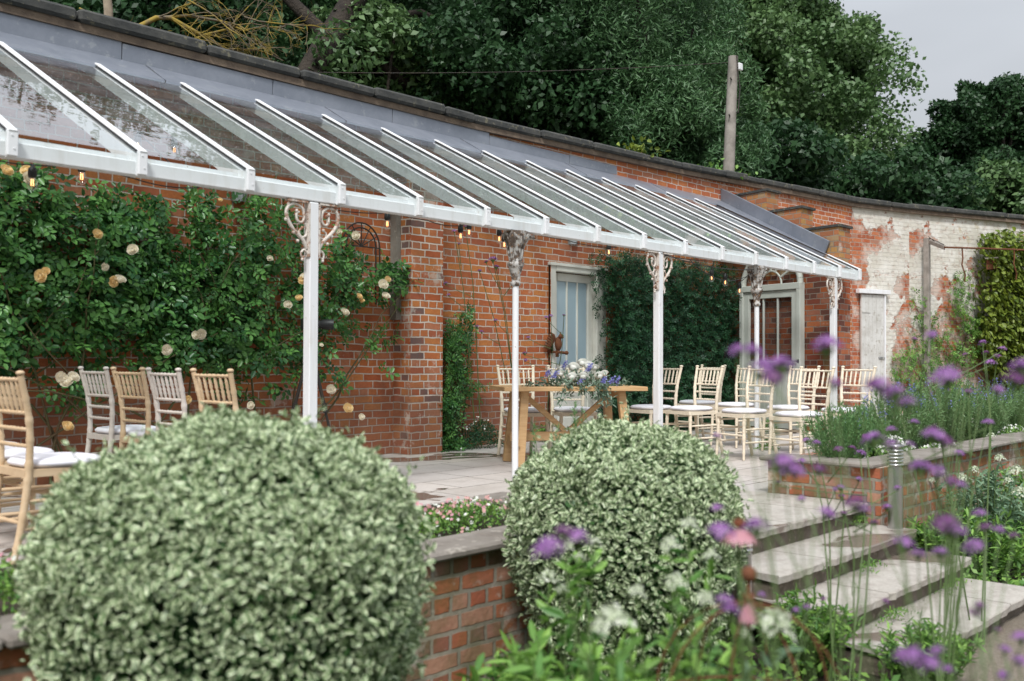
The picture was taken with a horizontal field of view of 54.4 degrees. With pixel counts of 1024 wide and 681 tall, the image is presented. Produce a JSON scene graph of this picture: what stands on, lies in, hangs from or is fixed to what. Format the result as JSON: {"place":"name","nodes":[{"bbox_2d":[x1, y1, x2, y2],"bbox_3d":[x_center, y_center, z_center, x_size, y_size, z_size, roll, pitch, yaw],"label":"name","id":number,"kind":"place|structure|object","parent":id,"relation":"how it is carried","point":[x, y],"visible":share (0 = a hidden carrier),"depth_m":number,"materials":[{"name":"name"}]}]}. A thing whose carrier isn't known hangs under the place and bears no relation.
{"place":"outdoors","nodes":[
{"label":"outdoors","id":0,"kind":"place"},
{"bbox_2d":[79,0,355,61],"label":"lichened branch","id":1,"kind":"object","parent":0,"point":[186,27],"visible":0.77,"depth_m":11.83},
{"bbox_2d":[282,0,418,95],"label":"leaning trunk","id":2,"kind":"object","parent":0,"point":[298,8],"visible":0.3,"depth_m":16.92,"materials":[{"name":"brown plant"}]},
{"bbox_2d":[0,413,934,563],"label":"patio","id":3,"kind":"structure","parent":0,"point":[437,478],"depth_m":8.82,"materials":[{"name":"stone"}]},
{"bbox_2d":[0,446,59,531],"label":"chiavari chair","id":4,"kind":"object","parent":3,"relation":"on","point":[10,451],"visible":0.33,"depth_m":5.32,"materials":[{"name":"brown wood"}]},
{"bbox_2d":[0,370,99,564],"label":"chiavari chair","id":5,"kind":"object","parent":3,"relation":"on","point":[28,466],"visible":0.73,"depth_m":4.82,"materials":[{"name":"brown wood"}]},
{"bbox_2d":[78,366,155,457],"bbox_3d":[-2.793,0.650,7.139,0.431,0.934,0.503,-1,-1,42],"label":"chiavari chair","id":6,"kind":"object","parent":3,"relation":"on","point":[110,432],"visible":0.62,"depth_m":6.99,"materials":[{"name":"grey wood"}]},
{"bbox_2d":[110,367,155,449],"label":"chiavari chair","id":7,"kind":"object","parent":3,"relation":"on","point":[121,396],"visible":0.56,"depth_m":6.68,"materials":[{"name":"brown wood"}]},
{"bbox_2d":[145,367,186,429],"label":"chiavari chair","id":8,"kind":"object","parent":3,"relation":"on","point":[180,391],"visible":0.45,"depth_m":6.33,"materials":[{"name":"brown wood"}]},
{"bbox_2d":[190,368,238,411],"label":"chiavari chair","id":9,"kind":"object","parent":3,"relation":"on","point":[197,382],"visible":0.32,"depth_m":5.93,"materials":[{"name":"brown wood"}]},
{"bbox_2d":[443,225,481,447],"bbox_3d":[-0.414,-0.003,10.675,0.396,2.395,0.946,0,-1,15],"label":"verbena plant","id":10,"kind":"object","parent":3,"relation":"on","point":[445,283],"visible":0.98,"depth_m":10.69,"materials":[{"name":"green plant"}]},
{"bbox_2d":[449,416,503,450],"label":"daisy clump","id":11,"kind":"object","parent":3,"relation":"on","point":[488,437],"visible":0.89,"depth_m":11.06,"materials":[{"name":"green plant"}]},
{"bbox_2d":[496,365,549,458],"bbox_3d":[0.108,0.715,10.132,0.431,0.934,0.503,1,-1,-20],"label":"chiavari chair","id":12,"kind":"object","parent":3,"relation":"on","point":[533,412],"visible":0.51,"depth_m":10.24,"materials":[{"name":"brown wood"}]},
{"bbox_2d":[490,385,647,466],"bbox_3d":[0.525,0.804,9.504,1.370,0.741,0.720,0,-1,-12],"label":"trestle table","id":13,"kind":"object","parent":3,"relation":"on","point":[525,400],"visible":0.59,"depth_m":9.36,"materials":[{"name":"brown wood"}]},
{"bbox_2d":[522,358,631,407],"bbox_3d":[0.668,0.399,9.320,1.126,0.466,0.525,1,-1,-18],"label":"flower arrangement","id":14,"kind":"object","parent":13,"relation":"on","point":[584,380],"visible":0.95,"depth_m":9.29,"materials":[{"name":"white plant"}]},
{"bbox_2d":[546,365,596,446],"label":"chiavari chair","id":15,"kind":"object","parent":3,"relation":"on","point":[561,411],"visible":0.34,"depth_m":10.31,"materials":[{"name":"brown wood"}]},
{"bbox_2d":[628,365,682,429],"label":"chiavari chair","id":16,"kind":"object","parent":3,"relation":"on","point":[644,408],"visible":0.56,"depth_m":10.76,"materials":[{"name":"brown wood"}]},
{"bbox_2d":[665,365,724,453],"bbox_3d":[1.938,0.730,10.573,0.503,0.934,0.431,1,-1,-32],"label":"chiavari chair","id":17,"kind":"object","parent":3,"relation":"on","point":[695,409],"visible":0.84,"depth_m":10.52,"materials":[{"name":"brown wood"}]},
{"bbox_2d":[674,364,726,441],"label":"chiavari chair","id":18,"kind":"object","parent":3,"relation":"on","point":[700,403],"visible":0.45,"depth_m":12.05,"materials":[{"name":"brown wood"}]},
{"bbox_2d":[710,365,764,447],"bbox_3d":[2.603,0.748,11.468,0.503,0.934,0.431,1,-1,-35],"label":"chiavari chair","id":19,"kind":"object","parent":3,"relation":"on","point":[724,405],"visible":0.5,"depth_m":11.47,"materials":[{"name":"brown wood"}]},
{"bbox_2d":[715,366,777,460],"bbox_3d":[2.385,0.722,10.083,0.503,0.934,0.431,1,-1,-31],"label":"chiavari chair","id":20,"kind":"object","parent":3,"relation":"on","point":[737,412],"visible":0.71,"depth_m":10.01,"materials":[{"name":"brown wood"}]},
{"bbox_2d":[722,188,852,431],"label":"stepped end wall","id":21,"kind":"structure","parent":3,"relation":"on","point":[817,307],"depth_m":13.79,"materials":[{"name":"red brick"}]},
{"bbox_2d":[739,265,804,430],"bbox_3d":[3.699,-0.025,14.262,0.134,2.596,1.158,1,-1,-33],"label":"door frame","id":22,"kind":"structure","parent":21,"relation":"attached to","point":[794,291],"depth_m":14.13,"materials":[{"name":"grey paint"}]},
{"bbox_2d":[744,289,795,428],"bbox_3d":[3.706,0.268,14.263,0.045,1.950,1.006,1,-1,-33],"label":"door leaf","id":23,"kind":"structure","parent":22,"relation":"in","point":[748,297],"depth_m":14.17,"materials":[{"name":"grey paint"}]},
{"bbox_2d":[762,366,820,453],"bbox_3d":[3.030,0.738,10.808,0.503,0.934,0.431,1,-1,-34],"label":"chiavari chair","id":24,"kind":"object","parent":3,"relation":"on","point":[792,408],"visible":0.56,"depth_m":10.79,"materials":[{"name":"brown wood"}]},
{"bbox_2d":[768,366,835,453],"bbox_3d":[2.772,0.713,9.514,0.503,0.934,0.431,1,-1,-33],"label":"chiavari chair","id":25,"kind":"object","parent":3,"relation":"on","point":[787,415],"visible":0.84,"depth_m":9.51,"materials":[{"name":"brown wood"}]},
{"bbox_2d":[815,366,876,450],"bbox_3d":[3.463,0.730,10.319,0.503,0.934,0.431,1,-1,-36],"label":"chiavari chair","id":26,"kind":"object","parent":3,"relation":"on","point":[855,376],"visible":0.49,"depth_m":10.42,"materials":[{"name":"brown wood"}]},
{"bbox_2d":[923,236,945,400],"bbox_3d":[7.862,-0.155,18.558,0.140,3.643,0.687,0,-1,-2],"label":"timber post","id":27,"kind":"object","parent":3,"relation":"on","point":[928,243],"visible":0.75,"depth_m":18.80,"materials":[{"name":"wood"}]},
{"bbox_2d":[681,594,782,648],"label":"ground","id":28,"kind":"structure","parent":0,"point":[756,642],"depth_m":5.64,"materials":[{"name":"brown soil"}]},
{"bbox_2d":[50,0,309,66],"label":"shrub","id":29,"kind":"object","parent":28,"relation":"on","point":[127,10],"visible":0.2,"depth_m":16.03,"materials":[{"name":"yellow plant"}]},
{"bbox_2d":[49,0,440,63],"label":"oak tree","id":30,"kind":"object","parent":28,"relation":"on","point":[284,9],"visible":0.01,"depth_m":20.22,"materials":[{"name":"green plant"}]},
{"bbox_2d":[0,492,610,680],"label":"retaining wall","id":31,"kind":"structure","parent":28,"relation":"on","point":[472,606],"depth_m":4.67,"materials":[{"name":"brick"}]},
{"bbox_2d":[0,552,27,614],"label":"white flowers","id":32,"kind":"object","parent":31,"relation":"on","point":[7,585],"visible":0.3,"depth_m":3.54,"materials":[{"name":"green plant"}]},
{"bbox_2d":[415,501,490,538],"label":"pink flowers","id":33,"kind":"object","parent":31,"relation":"on","point":[428,513],"visible":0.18,"depth_m":5.36,"materials":[{"name":"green plant"}]},
{"bbox_2d":[418,495,509,538],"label":"pink flowers","id":34,"kind":"object","parent":31,"relation":"on","point":[484,513],"visible":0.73,"depth_m":5.56,"materials":[{"name":"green plant"}]},
{"bbox_2d":[285,0,466,109],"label":"shrub","id":35,"kind":"object","parent":28,"relation":"on","point":[383,33],"visible":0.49,"depth_m":17.39,"materials":[{"name":"green plant"}]},
{"bbox_2d":[0,0,856,487],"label":"garden wall","id":36,"kind":"structure","parent":28,"relation":"on","point":[402,412],"depth_m":10.31,"materials":[{"name":"red brick"}]},
{"bbox_2d":[0,159,422,487],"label":"climbing rose","id":37,"kind":"object","parent":36,"relation":"attached to","point":[131,308],"visible":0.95,"depth_m":8.13,"materials":[{"name":"green plant"}]},
{"bbox_2d":[0,12,861,477],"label":"glass canopy","id":38,"kind":"object","parent":36,"relation":"attached to","point":[404,164],"visible":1,"depth_m":8.36,"materials":[{"name":"white paint"}]},
{"bbox_2d":[0,131,753,294],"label":"string lights","id":39,"kind":"object","parent":38,"relation":"hanging from","point":[32,171],"visible":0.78,"depth_m":7.56,"materials":[{"name":"yellow rubber"}]},
{"bbox_2d":[440,298,492,451],"bbox_3d":[-0.588,0.409,11.006,0.441,1.762,0.972,0,-1,20],"label":"creeper","id":40,"kind":"object","parent":36,"relation":"attached to","point":[456,347],"visible":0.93,"depth_m":10.82,"materials":[{"name":"green plant"}]},
{"bbox_2d":[548,262,608,430],"bbox_3d":[0.823,0.137,12.716,0.133,2.196,1.180,-1,-1,42],"label":"door frame","id":41,"kind":"structure","parent":36,"relation":"attached to","point":[572,297],"depth_m":12.77,"materials":[{"name":"beige paint"}]},
{"bbox_2d":[556,273,592,430],"bbox_3d":[0.787,0.164,12.687,0.118,2.020,0.820,-1,-1,42],"label":"door leaf","id":42,"kind":"structure","parent":41,"relation":"in","point":[574,299],"depth_m":12.76,"materials":[{"name":"blue paint"}]},
{"bbox_2d":[587,248,743,430],"bbox_3d":[2.617,0.082,14.302,0.732,2.569,4.603,-1,-1,42],"label":"jasmine","id":43,"kind":"object","parent":36,"relation":"attached to","point":[630,320],"visible":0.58,"depth_m":13.56,"materials":[{"name":"green plant"}]},
{"bbox_2d":[250,0,644,141],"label":"oak tree","id":44,"kind":"object","parent":28,"relation":"on","point":[458,24],"visible":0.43,"depth_m":17.93,"materials":[{"name":"green plant"}]},
{"bbox_2d":[448,39,645,145],"bbox_3d":[1.047,-1.892,18.922,3.308,7.600,5.254,-1,-1,42],"label":"shrub","id":45,"kind":"object","parent":28,"relation":"on","point":[577,106],"visible":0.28,"depth_m":17.87,"materials":[{"name":"green plant"}]},
{"bbox_2d":[510,0,781,178],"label":"ash tree","id":46,"kind":"object","parent":28,"relation":"on","point":[677,120],"visible":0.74,"depth_m":17.47,"materials":[{"name":"green plant"}]},
{"bbox_2d":[723,55,742,170],"bbox_3d":[3.333,-1.293,15.466,0.487,6.262,0.272,0,-1,20],"label":"telegraph pole","id":47,"kind":"object","parent":28,"relation":"on","point":[734,68],"visible":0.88,"depth_m":15.43,"materials":[{"name":"grey wood"}]},
{"bbox_2d":[686,113,860,196],"bbox_3d":[5.167,-1.303,19.935,3.462,6.519,6.334,-1,-1,42],"label":"shrub","id":48,"kind":"object","parent":28,"relation":"on","point":[812,147],"visible":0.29,"depth_m":19.11,"materials":[{"name":"green plant"}]},
{"bbox_2d":[621,0,932,189],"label":"sycamore tree","id":49,"kind":"object","parent":28,"relation":"on","point":[808,53],"visible":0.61,"depth_m":23.49,"materials":[{"name":"green plant"}]},
{"bbox_2d":[820,142,992,210],"bbox_3d":[8.310,-1.040,21.152,5.011,6.065,3.435,1,-1,-31],"label":"shrub","id":50,"kind":"object","parent":28,"relation":"on","point":[882,177],"visible":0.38,"depth_m":19.92,"materials":[{"name":"green plant"}]},
{"bbox_2d":[852,197,1023,412],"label":"plastered wall","id":51,"kind":"structure","parent":28,"relation":"on","point":[887,244],"depth_m":18.90,"materials":[{"name":"paint"}]},
{"bbox_2d":[856,289,890,410],"bbox_3d":[6.618,0.221,18.215,0.840,2.310,0.090,1,-1,-30],"label":"plank door","id":52,"kind":"structure","parent":51,"relation":"attached to","point":[872,331],"depth_m":18.21,"materials":[{"name":"paint"}]},
{"bbox_2d":[890,268,992,410],"bbox_3d":[8.306,-0.022,19.036,3.033,2.809,0.492,1,-1,-27],"label":"white climbing rose","id":53,"kind":"object","parent":51,"relation":"attached to","point":[904,359],"visible":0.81,"depth_m":19.05,"materials":[{"name":"plant"}]},
{"bbox_2d":[971,227,1023,392],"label":"yellow ivy","id":54,"kind":"object","parent":51,"relation":"attached to","point":[993,327],"visible":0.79,"depth_m":19.29,"materials":[{"name":"plant"}]},
{"bbox_2d":[898,71,1023,193],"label":"alder tree","id":55,"kind":"object","parent":28,"relation":"on","point":[972,125],"visible":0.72,"depth_m":23.50,"materials":[{"name":"green plant"}]},
{"bbox_2d":[948,155,1023,214],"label":"shrub","id":56,"kind":"object","parent":28,"relation":"on","point":[1006,192],"visible":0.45,"depth_m":21.17,"materials":[{"name":"green plant"}]},
{"bbox_2d":[492,561,1023,680],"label":"soil","id":57,"kind":"structure","parent":0,"point":[724,649],"depth_m":5.06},
{"bbox_2d":[5,397,436,680],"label":"clipped bush","id":58,"kind":"object","parent":57,"relation":"on","point":[224,543],"visible":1,"depth_m":2.61,"materials":[{"name":"green plant"}]},
{"bbox_2d":[481,630,529,680],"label":"leafy plant","id":59,"kind":"object","parent":57,"relation":"on","point":[495,672],"visible":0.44,"depth_m":3.55,"materials":[{"name":"green plant"}]},
{"bbox_2d":[455,537,614,680],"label":"white valerian","id":60,"kind":"object","parent":57,"relation":"on","point":[540,637],"visible":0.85,"depth_m":2.99,"materials":[{"name":"green"}]},
{"bbox_2d":[530,526,593,680],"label":"verbena plant","id":61,"kind":"object","parent":57,"relation":"on","point":[548,551],"visible":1,"depth_m":1.48,"materials":[{"name":"purple plant"}]},
{"bbox_2d":[495,399,752,680],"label":"clipped bush","id":62,"kind":"object","parent":57,"relation":"on","point":[630,495],"visible":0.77,"depth_m":4.24,"materials":[{"name":"green plant"}]},
{"bbox_2d":[503,590,777,680],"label":"white valerian","id":63,"kind":"object","parent":57,"relation":"on","point":[618,663],"visible":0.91,"depth_m":2.55,"materials":[{"name":"green"}]},
{"bbox_2d":[600,516,759,680],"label":"white valerian","id":64,"kind":"object","parent":57,"relation":"on","point":[726,656],"visible":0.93,"depth_m":2.65,"materials":[{"name":"green"}]},
{"bbox_2d":[702,504,773,680],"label":"verbena plant","id":65,"kind":"object","parent":57,"relation":"on","point":[719,536],"visible":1,"depth_m":1.50,"materials":[{"name":"purple plant"}]},
{"bbox_2d":[722,517,758,680],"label":"coneflower","id":66,"kind":"object","parent":57,"relation":"on","point":[741,537],"visible":0.91,"depth_m":2.00,"materials":[{"name":"pink"}]},
{"bbox_2d":[462,537,1023,680],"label":"ground cover","id":67,"kind":"object","parent":57,"relation":"on","point":[1019,582],"visible":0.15,"depth_m":4.90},
{"bbox_2d":[868,520,947,680],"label":"verbena plant","id":68,"kind":"object","parent":67,"relation":"on","point":[874,523],"visible":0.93,"depth_m":2.02,"materials":[{"name":"purple plant"}]},
{"bbox_2d":[739,591,758,680],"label":"coneflower","id":69,"kind":"object","parent":57,"relation":"on","point":[747,618],"visible":0.77,"depth_m":2.00,"materials":[{"name":"pink"}]},
{"bbox_2d":[657,566,841,680],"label":"plant support","id":70,"kind":"object","parent":57,"relation":"on","point":[749,574],"visible":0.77,"depth_m":2.29,"materials":[{"name":"metal"}]},
{"bbox_2d":[727,344,795,680],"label":"verbena plant","id":71,"kind":"object","parent":57,"relation":"on","point":[780,370],"visible":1,"depth_m":1.57,"materials":[{"name":"purple plant"}]},
{"bbox_2d":[711,433,826,680],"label":"verbena plant","id":72,"kind":"object","parent":57,"relation":"on","point":[783,470],"visible":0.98,"depth_m":1.64,"materials":[{"name":"purple plant"}]},
{"bbox_2d":[735,607,803,680],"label":"white valerian","id":73,"kind":"object","parent":57,"relation":"on","point":[784,618],"visible":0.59,"depth_m":2.19,"materials":[{"name":"green"}]},
{"bbox_2d":[713,591,890,680],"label":"verbena plant","id":74,"kind":"object","parent":57,"relation":"on","point":[724,603],"visible":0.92,"depth_m":1.73,"materials":[{"name":"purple plant"}]},
{"bbox_2d":[758,335,848,680],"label":"verbena plant","id":75,"kind":"object","parent":57,"relation":"on","point":[824,351],"visible":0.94,"depth_m":1.62,"materials":[{"name":"green plant"}]},
{"bbox_2d":[751,578,862,679],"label":"leafy plant","id":76,"kind":"object","parent":57,"relation":"on","point":[823,638],"visible":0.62,"depth_m":4.82,"materials":[{"name":"green plant"}]},
{"bbox_2d":[778,433,891,680],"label":"verbena plant","id":77,"kind":"object","parent":57,"relation":"on","point":[852,663],"visible":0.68,"depth_m":3.97,"materials":[{"name":"green plant"}]},
{"bbox_2d":[798,495,876,680],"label":"verbena plant","id":78,"kind":"object","parent":57,"relation":"on","point":[856,507],"visible":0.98,"depth_m":1.63,"materials":[{"name":"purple plant"}]},
{"bbox_2d":[797,437,900,680],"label":"verbena plant","id":79,"kind":"object","parent":57,"relation":"on","point":[831,668],"visible":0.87,"depth_m":4.47,"materials":[{"name":"green plant"}]},
{"bbox_2d":[859,377,921,680],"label":"verbena plant","id":80,"kind":"object","parent":57,"relation":"on","point":[875,384],"visible":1,"depth_m":1.49,"materials":[{"name":"purple plant"}]},
{"bbox_2d":[759,431,1023,548],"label":"raised bed","id":81,"kind":"object","parent":57,"relation":"on","point":[1004,444],"visible":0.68,"depth_m":7.38,"materials":[{"name":"brick"}]},
{"bbox_2d":[797,399,885,458],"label":"rosemary bush","id":82,"kind":"object","parent":81,"relation":"on","point":[821,434],"visible":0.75,"depth_m":7.41,"materials":[{"name":"green plant"}]},
{"bbox_2d":[833,403,893,456],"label":"lavender bush","id":83,"kind":"object","parent":81,"relation":"on","point":[869,413],"visible":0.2,"depth_m":7.84,"materials":[{"name":"green plant"}]},
{"bbox_2d":[855,377,946,448],"bbox_3d":[3.320,0.653,8.532,0.746,0.678,0.740,-1,-1,42],"label":"lavender bush","id":84,"kind":"object","parent":81,"relation":"on","point":[913,431],"visible":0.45,"depth_m":8.42,"materials":[{"name":"green plant"}]},
{"bbox_2d":[890,377,979,445],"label":"lavender bush","id":85,"kind":"object","parent":81,"relation":"on","point":[952,407],"visible":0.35,"depth_m":8.98,"materials":[{"name":"green plant"}]},
{"bbox_2d":[926,377,1017,440],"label":"lavender bush","id":86,"kind":"object","parent":81,"relation":"on","point":[998,423],"visible":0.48,"depth_m":9.72,"materials":[{"name":"green plant"}]},
{"bbox_2d":[970,377,1023,434],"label":"lavender bush","id":87,"kind":"object","parent":81,"relation":"on","point":[1013,420],"visible":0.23,"depth_m":10.38,"materials":[{"name":"green plant"}]},
{"bbox_2d":[860,426,961,680],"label":"verbena plant","id":88,"kind":"object","parent":57,"relation":"on","point":[940,435],"visible":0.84,"depth_m":2.00,"materials":[{"name":"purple plant"}]},
{"bbox_2d":[890,643,946,680],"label":"verbena plant","id":89,"kind":"object","parent":57,"relation":"on","point":[914,660],"visible":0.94,"depth_m":1.40,"materials":[{"name":"purple plant"}]},
{"bbox_2d":[858,611,986,680],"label":"leafy plant","id":90,"kind":"object","parent":57,"relation":"on","point":[896,666],"visible":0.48,"depth_m":4.58,"materials":[{"name":"green plant"}]},
{"bbox_2d":[906,514,957,554],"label":"leafy plant","id":91,"kind":"object","parent":57,"relation":"on","point":[918,540],"visible":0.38,"depth_m":7.10,"materials":[{"name":"green plant"}]},
{"bbox_2d":[886,389,993,680],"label":"verbena plant","id":92,"kind":"object","parent":57,"relation":"on","point":[892,429],"visible":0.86,"depth_m":3.49,"materials":[{"name":"green plant"}]},
{"bbox_2d":[923,331,965,680],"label":"verbena plant","id":93,"kind":"object","parent":57,"relation":"on","point":[947,374],"visible":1,"depth_m":1.89,"materials":[{"name":"green plant"}]},
{"bbox_2d":[907,460,986,680],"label":"verbena plant","id":94,"kind":"object","parent":57,"relation":"on","point":[922,469],"visible":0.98,"depth_m":2.01,"materials":[{"name":"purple plant"}]},
{"bbox_2d":[912,337,1006,644],"bbox_3d":[2.336,0.817,5.293,0.915,1.659,0.168,1,-1,-36],"label":"verbena plant","id":95,"kind":"object","parent":57,"relation":"on","point":[982,344],"visible":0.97,"depth_m":5.48,"materials":[{"name":"green plant"}]},
{"bbox_2d":[938,357,993,680],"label":"grass clump","id":96,"kind":"object","parent":57,"relation":"on","point":[946,603],"visible":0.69,"depth_m":4.05,"materials":[{"name":"green"}]},
{"bbox_2d":[929,514,1020,680],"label":"verbena plant","id":97,"kind":"object","parent":57,"relation":"on","point":[948,527],"visible":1,"depth_m":1.57,"materials":[{"name":"purple plant"}]},
{"bbox_2d":[928,453,1023,539],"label":"valerian","id":98,"kind":"object","parent":57,"relation":"on","point":[1019,488],"visible":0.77,"depth_m":7.37,"materials":[{"name":"green"}]},
{"bbox_2d":[938,506,1023,579],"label":"leafy plant","id":99,"kind":"object","parent":57,"relation":"on","point":[1004,549],"visible":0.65,"depth_m":7.01,"materials":[{"name":"green plant"}]},
{"bbox_2d":[940,433,1023,551],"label":"valerian","id":100,"kind":"object","parent":57,"relation":"on","point":[993,499],"visible":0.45,"depth_m":7.50,"materials":[{"name":"green"}]},
{"bbox_2d":[940,601,1023,680],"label":"verbena plant","id":101,"kind":"object","parent":57,"relation":"on","point":[1003,675],"visible":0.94,"depth_m":1.90,"materials":[{"name":"purple plant"}]},
{"bbox_2d":[990,358,1023,659],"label":"verbena plant","id":102,"kind":"object","parent":57,"relation":"on","point":[1017,374],"visible":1,"depth_m":1.50,"materials":[{"name":"purple plant"}]},
{"bbox_2d":[788,0,1023,165],"label":"sky","id":103,"kind":"structure","parent":0,"point":[975,40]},
{"bbox_2d":[956,610,1023,680],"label":"gravel path","id":104,"kind":"structure","parent":0,"point":[999,666],"depth_m":5.20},
{"bbox_2d":[706,490,1023,680],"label":"garden steps","id":105,"kind":"structure","parent":104,"relation":"on","point":[883,582],"depth_m":5.88,"materials":[{"name":"stone"}]},
{"bbox_2d":[887,444,903,528],"bbox_3d":[2.602,0.988,6.757,0.106,0.570,0.106,-1,-1,42],"label":"bollard light","id":106,"kind":"object","parent":105,"relation":"on","point":[896,466],"visible":0.67,"depth_m":6.71,"materials":[{"name":"silver metal"}]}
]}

